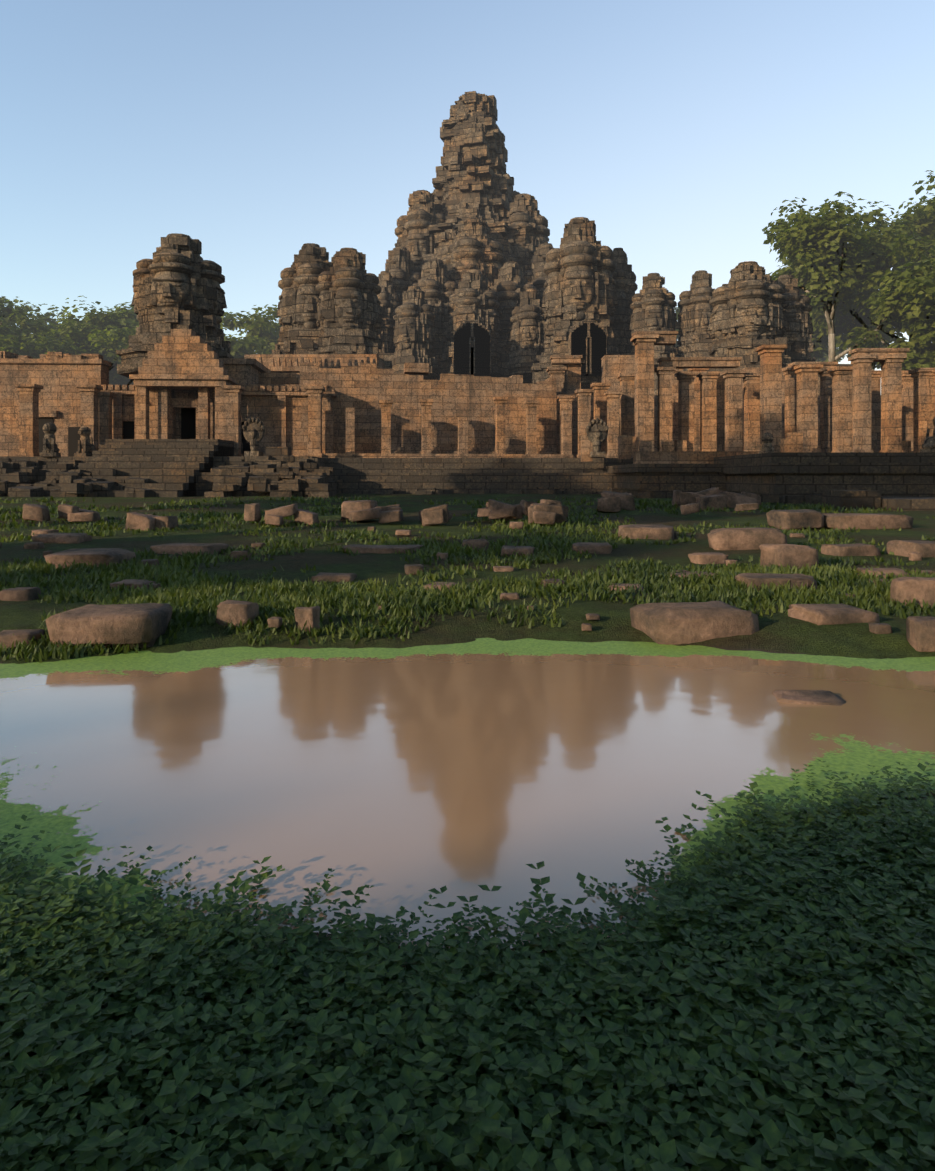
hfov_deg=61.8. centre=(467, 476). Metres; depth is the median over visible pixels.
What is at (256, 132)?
sky
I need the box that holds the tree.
[0,170,934,386]
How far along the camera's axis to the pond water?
4.16 m
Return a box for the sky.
[0,0,934,369]
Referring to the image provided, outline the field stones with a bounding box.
[0,487,934,705]
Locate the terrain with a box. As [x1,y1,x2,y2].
[0,493,934,971]
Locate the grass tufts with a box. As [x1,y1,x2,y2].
[0,495,934,662]
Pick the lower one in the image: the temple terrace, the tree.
the temple terrace
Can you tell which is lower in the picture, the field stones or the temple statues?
the field stones
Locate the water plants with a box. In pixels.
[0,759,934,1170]
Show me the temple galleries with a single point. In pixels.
(189, 384)
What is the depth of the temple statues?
43.79 m
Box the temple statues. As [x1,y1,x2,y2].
[39,417,934,456]
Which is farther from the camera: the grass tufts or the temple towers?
the temple towers
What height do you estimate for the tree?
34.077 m
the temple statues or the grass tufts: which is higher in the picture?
the temple statues
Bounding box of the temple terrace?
[0,439,934,510]
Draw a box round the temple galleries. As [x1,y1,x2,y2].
[0,329,934,463]
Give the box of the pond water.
[0,638,934,948]
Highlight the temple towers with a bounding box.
[116,91,852,394]

